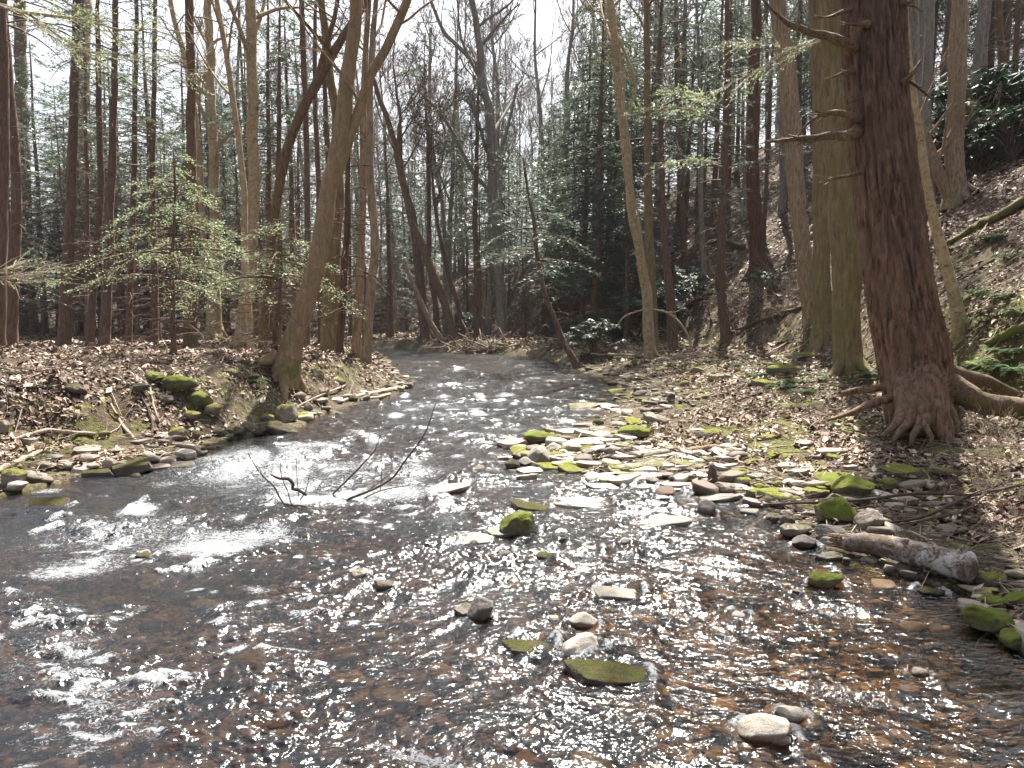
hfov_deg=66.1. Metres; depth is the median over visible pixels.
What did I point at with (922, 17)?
bare tree
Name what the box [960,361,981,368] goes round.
stone
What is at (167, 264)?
hemlock tree
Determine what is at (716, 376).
flat stone
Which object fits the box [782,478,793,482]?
boulder
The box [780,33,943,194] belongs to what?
hemlock tree
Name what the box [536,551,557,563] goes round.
stone
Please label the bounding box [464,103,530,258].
hemlock tree
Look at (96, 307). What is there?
hemlock tree
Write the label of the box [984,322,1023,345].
fallen log
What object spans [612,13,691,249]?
hemlock tree
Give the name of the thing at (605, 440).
flat stone
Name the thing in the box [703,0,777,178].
hemlock tree
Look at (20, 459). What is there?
driftwood branch
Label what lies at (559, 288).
hemlock tree
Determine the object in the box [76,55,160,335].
hemlock tree
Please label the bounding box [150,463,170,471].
flat stone
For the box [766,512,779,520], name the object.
stone
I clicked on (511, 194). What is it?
hemlock tree
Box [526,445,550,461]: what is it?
boulder
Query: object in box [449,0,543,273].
bare tree
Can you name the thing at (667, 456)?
flat stone
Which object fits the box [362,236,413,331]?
hemlock tree
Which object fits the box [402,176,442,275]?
hemlock tree
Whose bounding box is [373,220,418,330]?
hemlock tree
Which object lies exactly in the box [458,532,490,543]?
flat stone
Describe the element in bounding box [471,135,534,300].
hemlock tree
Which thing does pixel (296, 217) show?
hemlock tree
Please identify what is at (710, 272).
tree stump
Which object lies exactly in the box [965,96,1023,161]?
rhododendron
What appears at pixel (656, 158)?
bare tree
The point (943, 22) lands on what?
hemlock tree
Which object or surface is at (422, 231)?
hemlock tree
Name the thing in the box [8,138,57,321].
hemlock tree
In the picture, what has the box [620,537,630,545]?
boulder
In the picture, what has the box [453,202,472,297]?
hemlock tree
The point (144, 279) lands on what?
hemlock tree
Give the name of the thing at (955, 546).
stone
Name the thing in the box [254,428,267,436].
stone
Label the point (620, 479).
flat stone
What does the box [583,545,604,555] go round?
flat stone
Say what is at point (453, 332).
hardwood tree
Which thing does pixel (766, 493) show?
flat stone
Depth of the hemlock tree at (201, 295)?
45.13 m
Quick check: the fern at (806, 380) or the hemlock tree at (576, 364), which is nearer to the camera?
the fern at (806, 380)
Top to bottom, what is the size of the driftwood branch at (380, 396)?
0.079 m
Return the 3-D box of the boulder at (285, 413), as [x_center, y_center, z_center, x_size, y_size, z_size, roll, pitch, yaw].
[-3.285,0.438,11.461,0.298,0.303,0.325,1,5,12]
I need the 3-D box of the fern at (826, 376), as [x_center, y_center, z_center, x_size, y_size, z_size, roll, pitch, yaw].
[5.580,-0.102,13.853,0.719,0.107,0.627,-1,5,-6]
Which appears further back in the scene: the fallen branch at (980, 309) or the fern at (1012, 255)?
the fern at (1012, 255)
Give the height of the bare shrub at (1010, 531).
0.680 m
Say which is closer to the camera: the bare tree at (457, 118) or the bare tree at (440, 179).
the bare tree at (457, 118)
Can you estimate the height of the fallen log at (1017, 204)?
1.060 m
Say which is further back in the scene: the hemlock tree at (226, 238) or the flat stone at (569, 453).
the hemlock tree at (226, 238)
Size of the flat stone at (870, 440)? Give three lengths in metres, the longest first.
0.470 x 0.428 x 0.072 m
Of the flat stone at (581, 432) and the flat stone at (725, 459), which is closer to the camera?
the flat stone at (725, 459)
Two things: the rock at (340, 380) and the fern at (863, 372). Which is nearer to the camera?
the fern at (863, 372)
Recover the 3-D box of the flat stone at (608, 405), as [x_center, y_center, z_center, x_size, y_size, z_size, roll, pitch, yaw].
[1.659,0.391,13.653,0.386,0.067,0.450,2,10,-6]
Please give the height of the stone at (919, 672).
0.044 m
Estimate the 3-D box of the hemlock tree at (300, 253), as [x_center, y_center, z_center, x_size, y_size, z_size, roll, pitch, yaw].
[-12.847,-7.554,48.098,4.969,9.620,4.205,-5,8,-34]
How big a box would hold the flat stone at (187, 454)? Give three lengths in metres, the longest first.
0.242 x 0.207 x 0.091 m
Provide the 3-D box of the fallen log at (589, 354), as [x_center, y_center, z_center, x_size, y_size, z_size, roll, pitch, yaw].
[3.135,-1.289,26.593,0.852,0.835,4.127,3,6,32]
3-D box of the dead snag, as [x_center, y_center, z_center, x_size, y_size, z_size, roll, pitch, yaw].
[-3.973,-3.710,36.769,2.282,3.977,0.651,0,5,0]
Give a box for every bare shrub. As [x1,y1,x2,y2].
[163,313,206,337]
[180,314,234,343]
[229,321,280,353]
[302,357,350,392]
[617,327,663,356]
[689,278,763,311]
[718,283,786,320]
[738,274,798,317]
[746,253,798,294]
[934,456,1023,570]
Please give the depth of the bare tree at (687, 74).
69.84 m
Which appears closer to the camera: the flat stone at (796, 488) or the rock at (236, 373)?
the flat stone at (796, 488)
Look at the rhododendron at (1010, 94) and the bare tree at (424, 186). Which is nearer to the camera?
the rhododendron at (1010, 94)
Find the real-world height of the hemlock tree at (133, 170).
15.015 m
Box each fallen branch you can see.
[590,337,674,355]
[593,443,635,459]
[632,452,705,481]
[647,403,702,442]
[651,352,702,360]
[721,461,814,490]
[732,373,858,402]
[740,342,786,370]
[760,341,808,346]
[763,489,995,505]
[774,476,808,486]
[817,443,970,482]
[833,461,916,477]
[890,468,1023,523]
[895,452,999,525]
[938,258,995,294]
[947,303,1005,324]
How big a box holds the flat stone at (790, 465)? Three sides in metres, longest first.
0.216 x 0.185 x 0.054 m
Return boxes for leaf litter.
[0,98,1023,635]
[934,420,1023,494]
[955,406,1023,448]
[962,398,1023,467]
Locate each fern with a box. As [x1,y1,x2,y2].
[741,372,771,375]
[766,382,793,388]
[779,378,817,382]
[788,388,819,391]
[790,370,826,376]
[814,374,841,379]
[845,368,877,378]
[954,317,989,322]
[958,231,1004,242]
[960,289,985,294]
[960,359,1014,369]
[964,290,1017,299]
[969,363,1023,376]
[975,347,1023,356]
[988,307,1023,315]
[989,252,1019,258]
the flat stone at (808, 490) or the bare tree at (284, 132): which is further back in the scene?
the bare tree at (284, 132)
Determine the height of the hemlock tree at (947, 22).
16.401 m
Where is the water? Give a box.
[0,348,1023,767]
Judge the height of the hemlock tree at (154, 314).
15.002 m
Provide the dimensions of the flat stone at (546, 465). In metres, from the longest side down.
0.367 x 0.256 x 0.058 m
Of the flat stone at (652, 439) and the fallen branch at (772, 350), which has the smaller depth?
the flat stone at (652, 439)
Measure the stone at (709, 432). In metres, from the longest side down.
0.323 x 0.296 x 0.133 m
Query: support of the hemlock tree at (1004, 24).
on the ground
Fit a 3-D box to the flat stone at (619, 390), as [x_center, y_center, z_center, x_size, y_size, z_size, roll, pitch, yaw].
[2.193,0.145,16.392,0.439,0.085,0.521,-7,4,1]
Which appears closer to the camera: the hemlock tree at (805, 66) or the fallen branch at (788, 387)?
the fallen branch at (788, 387)
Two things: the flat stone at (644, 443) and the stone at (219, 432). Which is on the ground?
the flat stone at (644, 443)
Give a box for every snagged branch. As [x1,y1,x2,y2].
[248,453,308,506]
[332,435,380,493]
[346,403,435,500]
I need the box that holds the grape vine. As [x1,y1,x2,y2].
[615,27,661,356]
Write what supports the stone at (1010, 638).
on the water
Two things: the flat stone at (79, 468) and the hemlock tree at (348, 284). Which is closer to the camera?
the flat stone at (79, 468)
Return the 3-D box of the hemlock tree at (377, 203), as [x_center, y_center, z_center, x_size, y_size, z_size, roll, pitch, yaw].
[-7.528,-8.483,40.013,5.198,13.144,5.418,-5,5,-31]
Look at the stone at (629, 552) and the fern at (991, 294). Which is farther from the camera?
the fern at (991, 294)
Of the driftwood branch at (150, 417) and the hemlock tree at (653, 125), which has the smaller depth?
the driftwood branch at (150, 417)
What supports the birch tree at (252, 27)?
on the ground
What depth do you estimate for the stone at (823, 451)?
7.94 m
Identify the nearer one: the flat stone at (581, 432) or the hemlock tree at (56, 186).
the flat stone at (581, 432)
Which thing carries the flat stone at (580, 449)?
on the ground
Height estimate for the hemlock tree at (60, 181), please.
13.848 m
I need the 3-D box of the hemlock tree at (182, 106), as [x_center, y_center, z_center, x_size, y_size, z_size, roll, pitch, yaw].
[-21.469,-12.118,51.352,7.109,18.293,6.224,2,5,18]
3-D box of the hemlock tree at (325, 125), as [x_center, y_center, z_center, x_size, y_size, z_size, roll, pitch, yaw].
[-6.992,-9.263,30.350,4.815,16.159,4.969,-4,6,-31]
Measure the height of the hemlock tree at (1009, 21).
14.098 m
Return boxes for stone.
[0,419,9,434]
[1,467,27,488]
[6,481,27,491]
[21,437,39,443]
[28,497,69,505]
[35,460,55,469]
[45,454,63,461]
[56,462,75,468]
[71,461,101,472]
[73,444,102,454]
[78,454,99,461]
[82,468,114,477]
[98,431,111,436]
[103,457,117,469]
[112,457,154,475]
[130,439,150,444]
[135,551,151,558]
[142,451,159,462]
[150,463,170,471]
[154,431,170,436]
[159,455,175,463]
[168,427,189,438]
[169,461,194,467]
[174,448,195,459]
[192,430,205,437]
[211,429,226,435]
[225,426,246,436]
[240,421,254,430]
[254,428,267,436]
[260,413,273,420]
[265,420,298,434]
[314,397,328,402]
[332,397,342,402]
[348,395,358,400]
[351,569,367,577]
[374,579,394,590]
[428,482,471,494]
[454,602,470,616]
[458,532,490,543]
[485,528,511,537]
[496,438,525,449]
[497,456,510,459]
[498,550,510,554]
[502,639,548,652]
[505,460,519,468]
[510,446,527,454]
[510,500,549,510]
[516,466,542,472]
[516,474,536,479]
[523,430,560,443]
[534,462,557,469]
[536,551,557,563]
[545,615,560,623]
[548,451,563,454]
[549,455,572,460]
[552,460,575,465]
[552,497,602,508]
[554,428,576,434]
[556,451,576,456]
[556,459,574,463]
[557,464,587,475]
[564,659,657,691]
[567,435,636,442]
[568,402,600,409]
[574,429,592,436]
[576,460,600,467]
[578,441,595,444]
[578,445,593,450]
[579,440,603,443]
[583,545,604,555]
[586,483,618,488]
[589,425,615,431]
[589,586,651,607]
[592,419,603,424]
[592,444,605,453]
[599,403,614,407]
[600,472,641,484]
[605,443,633,450]
[607,388,626,392]
[607,464,623,469]
[612,472,635,474]
[613,434,627,440]
[614,442,637,452]
[614,455,635,460]
[616,463,641,467]
[617,425,653,437]
[620,394,633,398]
[621,465,642,471]
[624,417,644,424]
[626,550,635,555]
[628,451,644,456]
[629,466,656,471]
[630,515,692,532]
[631,484,654,488]
[632,457,670,469]
[633,445,659,452]
[633,476,646,483]
[636,441,651,445]
[636,472,662,478]
[643,412,669,423]
[643,438,663,441]
[651,452,678,458]
[652,433,672,438]
[656,367,667,371]
[656,482,690,488]
[659,485,684,493]
[659,495,670,500]
[660,445,684,451]
[662,468,682,471]
[669,457,705,467]
[673,465,687,469]
[675,404,688,408]
[676,453,695,459]
[679,380,689,385]
[680,449,709,455]
[685,440,708,445]
[687,428,704,431]
[690,456,705,463]
[690,471,707,479]
[691,367,703,372]
[691,451,701,456]
[695,428,721,439]
[697,394,709,398]
[698,457,717,461]
[698,493,746,502]
[700,426,723,432]
[708,374,730,380]
[708,462,728,470]
[711,447,744,458]
[714,481,735,492]
[720,443,746,451]
[720,456,740,461]
[721,464,739,468]
[728,468,751,474]
[730,610,747,621]
[732,428,744,434]
[733,483,747,487]
[734,477,750,484]
[740,508,759,516]
[742,486,751,491]
[742,497,765,506]
[744,458,758,463]
[746,472,766,478]
[746,488,758,496]
[750,378,780,387]
[755,487,801,502]
[756,434,774,441]
[766,364,801,374]
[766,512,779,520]
[767,452,792,459]
[770,736,793,753]
[775,705,805,723]
[777,462,796,470]
[779,514,795,523]
[780,523,812,536]
[785,352,815,359]
[787,468,810,476]
[788,480,805,486]
[789,586,803,599]
[791,486,802,491]
[793,440,813,446]
[793,504,814,511]
[802,487,829,496]
[808,571,843,592]
[814,472,851,486]
[814,524,846,536]
[814,551,852,565]
[815,448,848,456]
[820,536,833,544]
[825,453,847,460]
[833,493,862,498]
[840,429,864,437]
[844,464,858,470]
[858,437,897,449]
[866,489,896,501]
[874,463,920,478]
[875,477,897,490]
[883,502,903,511]
[909,667,928,678]
[915,586,944,597]
[917,521,939,528]
[928,466,960,475]
[928,508,948,512]
[946,543,972,551]
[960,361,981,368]
[961,605,1014,633]
[974,571,1006,586]
[978,594,1008,607]
[999,628,1021,650]
[1003,590,1023,607]
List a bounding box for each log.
[579,334,624,356]
[684,444,741,452]
[687,264,739,306]
[698,237,745,249]
[709,430,792,461]
[735,306,801,330]
[823,533,978,583]
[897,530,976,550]
[946,196,1023,246]
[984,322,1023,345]
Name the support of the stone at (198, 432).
on the ground
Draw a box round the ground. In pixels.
[0,97,1023,767]
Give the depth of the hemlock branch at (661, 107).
22.92 m
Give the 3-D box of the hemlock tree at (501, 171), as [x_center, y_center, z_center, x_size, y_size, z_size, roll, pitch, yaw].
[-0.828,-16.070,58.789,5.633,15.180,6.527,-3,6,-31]
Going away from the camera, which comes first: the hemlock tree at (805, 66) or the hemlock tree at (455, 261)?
the hemlock tree at (805, 66)
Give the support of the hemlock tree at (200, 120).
on the ground
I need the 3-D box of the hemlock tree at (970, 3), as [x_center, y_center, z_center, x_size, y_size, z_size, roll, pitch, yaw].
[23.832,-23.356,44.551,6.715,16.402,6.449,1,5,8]
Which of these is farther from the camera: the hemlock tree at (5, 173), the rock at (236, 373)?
the hemlock tree at (5, 173)
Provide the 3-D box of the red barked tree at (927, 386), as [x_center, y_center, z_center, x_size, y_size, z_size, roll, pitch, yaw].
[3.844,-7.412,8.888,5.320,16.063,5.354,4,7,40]
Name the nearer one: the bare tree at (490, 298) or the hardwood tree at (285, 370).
the hardwood tree at (285, 370)
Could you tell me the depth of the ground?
8.52 m
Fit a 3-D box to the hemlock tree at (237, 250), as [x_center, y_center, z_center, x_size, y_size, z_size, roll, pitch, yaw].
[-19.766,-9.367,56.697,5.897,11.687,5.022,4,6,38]
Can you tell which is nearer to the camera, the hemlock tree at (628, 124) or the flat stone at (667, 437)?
the flat stone at (667, 437)
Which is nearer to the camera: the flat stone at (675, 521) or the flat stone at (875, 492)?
the flat stone at (675, 521)
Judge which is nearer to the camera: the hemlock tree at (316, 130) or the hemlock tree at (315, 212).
the hemlock tree at (316, 130)
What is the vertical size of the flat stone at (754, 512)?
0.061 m
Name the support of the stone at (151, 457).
on the ground
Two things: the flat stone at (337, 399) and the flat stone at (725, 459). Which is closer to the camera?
the flat stone at (725, 459)
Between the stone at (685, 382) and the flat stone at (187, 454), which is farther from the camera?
the stone at (685, 382)
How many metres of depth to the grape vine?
23.19 m
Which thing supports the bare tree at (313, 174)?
on the ground
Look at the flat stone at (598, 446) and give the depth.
8.85 m
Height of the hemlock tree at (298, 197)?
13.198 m
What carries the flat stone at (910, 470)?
on the ground
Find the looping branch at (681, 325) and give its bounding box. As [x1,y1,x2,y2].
[618,303,691,350]
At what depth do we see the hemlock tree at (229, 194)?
30.53 m
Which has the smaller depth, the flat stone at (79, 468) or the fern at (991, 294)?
the flat stone at (79, 468)
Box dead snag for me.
[402,262,448,341]
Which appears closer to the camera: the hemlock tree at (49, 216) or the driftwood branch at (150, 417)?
the driftwood branch at (150, 417)
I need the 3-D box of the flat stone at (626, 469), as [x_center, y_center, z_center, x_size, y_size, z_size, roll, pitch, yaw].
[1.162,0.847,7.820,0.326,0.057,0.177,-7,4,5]
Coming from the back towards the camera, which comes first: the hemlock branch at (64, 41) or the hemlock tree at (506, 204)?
the hemlock tree at (506, 204)
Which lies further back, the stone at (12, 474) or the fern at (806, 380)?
the fern at (806, 380)
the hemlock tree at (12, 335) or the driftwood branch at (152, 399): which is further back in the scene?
the hemlock tree at (12, 335)
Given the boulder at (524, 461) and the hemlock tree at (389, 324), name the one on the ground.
the hemlock tree at (389, 324)
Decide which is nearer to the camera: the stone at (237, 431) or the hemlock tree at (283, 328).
the stone at (237, 431)
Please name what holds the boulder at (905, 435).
on the ground
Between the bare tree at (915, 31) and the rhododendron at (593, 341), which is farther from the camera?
the rhododendron at (593, 341)
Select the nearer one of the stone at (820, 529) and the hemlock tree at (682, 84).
the stone at (820, 529)
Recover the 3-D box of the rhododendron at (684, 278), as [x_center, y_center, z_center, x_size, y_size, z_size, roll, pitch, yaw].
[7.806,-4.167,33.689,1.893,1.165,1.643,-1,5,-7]
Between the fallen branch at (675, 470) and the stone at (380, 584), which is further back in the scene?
the fallen branch at (675, 470)
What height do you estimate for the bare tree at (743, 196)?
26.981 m
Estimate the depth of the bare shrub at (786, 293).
27.27 m
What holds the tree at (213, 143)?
on the ground
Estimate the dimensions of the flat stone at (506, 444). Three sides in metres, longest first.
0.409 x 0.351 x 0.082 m
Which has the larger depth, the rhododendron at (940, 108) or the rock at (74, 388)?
the rhododendron at (940, 108)
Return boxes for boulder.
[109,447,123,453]
[274,404,298,422]
[294,392,306,398]
[304,402,312,410]
[319,388,329,394]
[468,596,492,619]
[499,510,534,535]
[518,457,531,465]
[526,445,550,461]
[546,443,560,449]
[557,537,567,547]
[560,441,580,449]
[560,632,598,663]
[570,612,597,631]
[581,448,593,453]
[607,445,623,453]
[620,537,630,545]
[666,393,674,402]
[674,473,688,481]
[697,499,715,514]
[708,463,717,482]
[737,713,789,746]
[752,483,764,487]
[773,481,784,487]
[780,510,793,515]
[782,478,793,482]
[791,534,816,550]
[814,496,857,523]
[816,485,830,489]
[830,475,875,495]
[854,508,884,530]
[888,427,924,440]
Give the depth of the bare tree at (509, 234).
46.07 m
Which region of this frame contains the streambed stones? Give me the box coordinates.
[25,362,1023,767]
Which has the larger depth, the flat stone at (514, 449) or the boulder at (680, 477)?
the flat stone at (514, 449)
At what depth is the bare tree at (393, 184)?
81.32 m
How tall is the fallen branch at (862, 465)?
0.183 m
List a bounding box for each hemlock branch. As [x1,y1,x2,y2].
[0,0,214,99]
[0,247,90,309]
[609,81,726,175]
[682,21,819,108]
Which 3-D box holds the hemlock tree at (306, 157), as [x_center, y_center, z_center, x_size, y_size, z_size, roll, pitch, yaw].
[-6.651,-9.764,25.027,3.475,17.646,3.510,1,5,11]
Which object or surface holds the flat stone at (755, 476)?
on the ground
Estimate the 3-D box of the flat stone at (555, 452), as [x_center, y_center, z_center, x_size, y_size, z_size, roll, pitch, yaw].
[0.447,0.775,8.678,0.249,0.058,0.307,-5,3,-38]
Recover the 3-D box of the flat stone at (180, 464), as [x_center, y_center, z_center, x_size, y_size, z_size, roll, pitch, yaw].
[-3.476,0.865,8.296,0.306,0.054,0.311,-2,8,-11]
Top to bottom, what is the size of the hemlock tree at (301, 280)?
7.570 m
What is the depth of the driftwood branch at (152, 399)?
9.85 m
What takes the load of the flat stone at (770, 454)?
on the ground
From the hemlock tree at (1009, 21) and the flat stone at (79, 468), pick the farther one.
the hemlock tree at (1009, 21)
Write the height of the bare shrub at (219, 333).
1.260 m
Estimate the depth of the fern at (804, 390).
12.52 m
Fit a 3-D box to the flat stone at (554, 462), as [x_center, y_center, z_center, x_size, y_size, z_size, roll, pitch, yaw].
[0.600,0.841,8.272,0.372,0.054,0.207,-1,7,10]
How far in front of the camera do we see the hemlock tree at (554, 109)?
53.78 m
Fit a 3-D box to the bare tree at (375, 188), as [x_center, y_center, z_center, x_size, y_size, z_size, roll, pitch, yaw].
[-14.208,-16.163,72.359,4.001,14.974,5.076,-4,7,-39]
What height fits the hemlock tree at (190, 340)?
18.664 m
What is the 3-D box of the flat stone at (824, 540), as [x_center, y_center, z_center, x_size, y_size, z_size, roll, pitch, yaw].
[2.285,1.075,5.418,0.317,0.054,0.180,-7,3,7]
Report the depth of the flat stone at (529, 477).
7.64 m
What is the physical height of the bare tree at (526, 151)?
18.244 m
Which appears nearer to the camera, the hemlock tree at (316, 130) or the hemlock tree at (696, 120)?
the hemlock tree at (316, 130)
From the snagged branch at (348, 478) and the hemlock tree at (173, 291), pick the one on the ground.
the hemlock tree at (173, 291)
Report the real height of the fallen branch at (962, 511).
0.553 m
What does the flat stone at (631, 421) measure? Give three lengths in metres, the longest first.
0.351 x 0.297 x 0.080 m
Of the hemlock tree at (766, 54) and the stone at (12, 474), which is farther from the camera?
the hemlock tree at (766, 54)
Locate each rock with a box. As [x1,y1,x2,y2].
[65,383,87,393]
[133,382,149,391]
[146,371,165,381]
[158,393,177,404]
[162,374,198,392]
[184,410,200,419]
[187,391,213,406]
[204,404,222,414]
[224,368,241,378]
[245,373,259,380]
[311,366,323,378]
[336,377,346,382]
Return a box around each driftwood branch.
[0,430,72,472]
[13,428,95,440]
[99,452,182,464]
[110,403,145,451]
[138,391,153,437]
[149,387,159,421]
[171,442,201,452]
[296,385,345,407]
[343,386,404,401]
[360,393,390,400]
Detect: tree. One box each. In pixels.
[0,0,129,346]
[6,0,112,345]
[8,43,57,313]
[8,128,72,332]
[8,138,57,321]
[9,0,163,341]
[9,40,102,333]
[9,85,64,335]
[9,145,62,317]
[10,0,178,346]
[11,0,61,331]
[19,85,122,337]
[22,0,183,345]
[23,75,124,303]
[24,108,103,323]
[32,120,61,318]
[32,164,114,320]
[32,231,58,329]
[34,174,97,327]
[35,88,126,326]
[35,152,284,355]
[37,0,164,345]
[45,0,107,334]
[45,103,126,328]
[46,68,158,331]
[52,171,116,327]
[53,54,157,319]
[58,137,146,336]
[58,175,145,332]
[72,0,185,343]
[73,97,180,332]
[74,56,185,337]
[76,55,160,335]
[81,0,232,343]
[83,0,212,340]
[89,124,144,320]
[97,145,162,327]
[99,183,161,329]
[112,176,184,332]
[113,205,182,331]
[114,75,209,329]
[115,136,200,339]
[123,106,203,336]
[124,161,199,330]
[128,0,260,348]
[129,55,237,319]
[138,0,293,180]
[139,160,205,327]
[148,83,236,335]
[149,0,272,339]
[153,0,253,349]
[156,51,261,327]
[159,27,243,169]
[159,56,240,322]
[160,217,364,363]
[163,107,237,323]
[177,90,284,334]
[179,97,239,326]
[180,113,239,324]
[197,0,284,335]
[199,129,257,328]
[200,50,288,338]
[201,52,302,329]
[202,0,328,340]
[202,77,236,288]
[203,63,266,219]
[203,110,237,297]
[204,54,275,214]
[205,115,264,327]
[218,0,331,343]
[219,0,328,322]
[221,173,261,317]
[222,150,303,317]
[222,171,291,325]
[223,175,288,320]
[226,0,378,346]
[233,9,344,331]
[247,0,359,326]
[249,0,382,343]
[252,0,469,400]
[253,0,354,346]
[253,86,324,327]
[255,0,399,349]
[257,187,313,325]
[258,161,315,329]
[260,99,299,229]
[260,146,301,326]
[263,106,427,355]
[263,146,316,319]
[264,82,325,217]
[270,0,392,330]
[270,86,312,200]
[282,180,315,324]
[284,224,316,328]
[285,86,363,312]
[287,121,380,339]
[287,194,315,327]
[289,220,353,335]
[294,122,324,223]
[296,1,408,275]
[296,49,380,219]
[302,0,371,357]
[303,140,394,335]
[309,81,344,262]
[311,233,362,329]
[313,199,376,324]
[318,0,347,353]
[321,55,388,275]
[328,69,388,279]
[340,86,411,335]
[340,204,386,332]
[344,1,446,333]
[344,143,384,222]
[351,58,403,309]
[351,115,423,337]
[358,0,479,339]
[358,91,396,190]
[359,0,394,366]
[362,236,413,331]
[365,150,408,266]
[366,165,389,274]
[366,182,411,336]
[367,150,413,284]
[373,78,450,339]
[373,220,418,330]
[374,32,482,336]
[374,128,404,218]
[375,149,417,227]
[375,169,433,329]
[377,193,414,285]
[378,140,442,295]
[385,176,438,279]
[391,32,442,277]
[391,121,447,282]
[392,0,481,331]
[395,198,441,329]
[397,0,513,335]
[401,61,448,215]
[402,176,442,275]
[404,81,508,337]
[405,0,491,273]
[406,151,444,270]
[408,0,573,337]
[410,226,440,324]
[416,147,446,231]
[417,114,449,266]
[417,217,453,331]
[418,190,442,266]
[424,78,530,337]
[428,214,469,311]
[431,125,484,271]
[432,68,495,263]
[432,162,471,271]
[436,100,468,268]
[438,0,551,335]
[438,166,492,312]
[439,0,529,217]
[444,97,481,229]
[445,55,487,206]
[446,135,483,257]
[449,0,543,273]
[452,159,505,265]
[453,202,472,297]
[455,188,495,335]
[456,129,520,332]
[457,73,536,256]
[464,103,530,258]
[466,1,542,150]
[469,197,493,285]
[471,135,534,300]
[471,203,508,316]
[475,157,602,369]
[481,34,546,277]
[482,0,590,244]
[484,144,523,258]
[484,156,520,257]
[502,148,530,260]
[504,201,557,335]
[505,111,582,297]
[507,105,557,193]
[510,82,545,247]
[512,119,550,241]
[513,90,623,336]
[514,97,543,257]
[514,158,534,267]
[515,26,642,336]
[515,61,562,214]
[519,150,589,320]
[520,0,690,339]
[521,99,580,249]
[522,27,581,213]
[522,103,589,239]
[529,96,580,247]
[534,42,571,159]
[535,62,592,223]
[541,0,617,277]
[545,33,612,214]
[550,0,690,358]
[550,22,699,336]
[551,3,670,306]
[559,0,628,231]
[559,16,595,233]
[560,119,686,345]
[565,0,640,182]
[569,7,643,218]
[570,0,745,349]
[587,0,680,270]
[588,9,675,214]
[590,0,671,244]
[605,37,652,213]
[611,0,718,234]
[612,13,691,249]
[621,0,738,281]
[622,0,689,99]
[623,1,679,203]
[626,0,662,349]
[636,0,711,295]
[641,0,740,218]
[642,0,785,345]
[651,0,764,226]
[652,10,722,224]
[652,12,720,186]
[653,111,675,199]
[663,0,744,198]
[664,1,721,168]
[672,13,721,187]
[679,0,777,199]
[685,4,745,173]
[698,5,812,243]
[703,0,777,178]
[710,0,764,162]
[714,0,761,178]
[718,0,787,287]
[723,0,762,159]
[723,0,778,160]
[731,0,796,152]
[733,0,812,180]
[740,0,813,159]
[740,9,769,218]
[744,12,778,146]
[747,0,799,214]
[757,0,1023,446]
[760,12,779,141]
[761,4,789,145]
[761,37,809,127]
[763,0,809,130]
[768,0,813,336]
[774,0,811,135]
[774,4,812,131]
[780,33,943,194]
[788,0,809,47]
[795,33,811,149]
[803,0,831,353]
[820,0,873,377]
[907,0,971,349]
[908,4,911,48]
[911,0,920,100]
[919,0,925,104]
[920,0,937,195]
[920,0,1002,222]
[931,2,970,110]
[932,0,997,114]
[933,0,1023,73]
[935,0,976,87]
[935,1,996,90]
[936,2,975,90]
[937,0,945,95]
[939,0,1019,85]
[940,0,1023,72]
[940,0,1023,105]
[943,0,1023,111]
[967,0,1023,71]
[967,0,1023,83]
[968,14,1023,71]
[970,0,986,150]
[981,0,991,77]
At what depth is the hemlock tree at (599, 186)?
32.38 m
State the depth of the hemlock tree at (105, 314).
24.45 m
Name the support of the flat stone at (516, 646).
in the water
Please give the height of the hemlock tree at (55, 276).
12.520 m
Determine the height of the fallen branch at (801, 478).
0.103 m
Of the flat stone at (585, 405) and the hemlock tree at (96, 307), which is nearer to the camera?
the flat stone at (585, 405)
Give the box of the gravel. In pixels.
[0,352,1023,654]
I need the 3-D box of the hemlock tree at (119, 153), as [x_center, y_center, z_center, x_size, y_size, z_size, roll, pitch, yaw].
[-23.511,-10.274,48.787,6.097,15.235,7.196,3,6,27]
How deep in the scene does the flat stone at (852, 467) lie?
7.34 m
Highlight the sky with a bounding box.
[7,0,1023,298]
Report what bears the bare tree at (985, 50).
on the ground
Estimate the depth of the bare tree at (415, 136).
69.08 m
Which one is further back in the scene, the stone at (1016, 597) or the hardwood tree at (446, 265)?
the hardwood tree at (446, 265)
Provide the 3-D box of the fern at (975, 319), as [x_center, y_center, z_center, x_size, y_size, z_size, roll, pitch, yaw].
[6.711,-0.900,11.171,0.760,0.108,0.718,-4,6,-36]
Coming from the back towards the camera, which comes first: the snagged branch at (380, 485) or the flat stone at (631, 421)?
the flat stone at (631, 421)
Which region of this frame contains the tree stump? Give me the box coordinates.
[706,256,715,286]
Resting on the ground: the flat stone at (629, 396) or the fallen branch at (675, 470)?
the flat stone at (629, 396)
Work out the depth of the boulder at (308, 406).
12.71 m
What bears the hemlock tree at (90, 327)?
on the ground
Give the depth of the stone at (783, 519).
5.95 m
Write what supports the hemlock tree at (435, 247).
on the ground
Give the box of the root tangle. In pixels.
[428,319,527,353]
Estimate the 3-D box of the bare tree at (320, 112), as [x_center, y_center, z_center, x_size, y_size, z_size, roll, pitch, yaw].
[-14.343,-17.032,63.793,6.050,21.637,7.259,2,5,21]
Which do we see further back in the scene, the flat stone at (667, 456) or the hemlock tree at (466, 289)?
the hemlock tree at (466, 289)
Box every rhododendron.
[432,309,472,334]
[440,313,484,332]
[563,318,626,352]
[570,326,588,341]
[603,322,629,339]
[614,292,658,324]
[632,276,663,296]
[639,289,682,327]
[657,277,715,313]
[674,272,713,298]
[744,268,790,294]
[918,130,970,168]
[919,64,1021,148]
[919,84,970,156]
[920,66,1023,155]
[931,81,969,121]
[934,114,1023,175]
[940,58,1023,122]
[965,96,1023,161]
[968,68,1023,135]

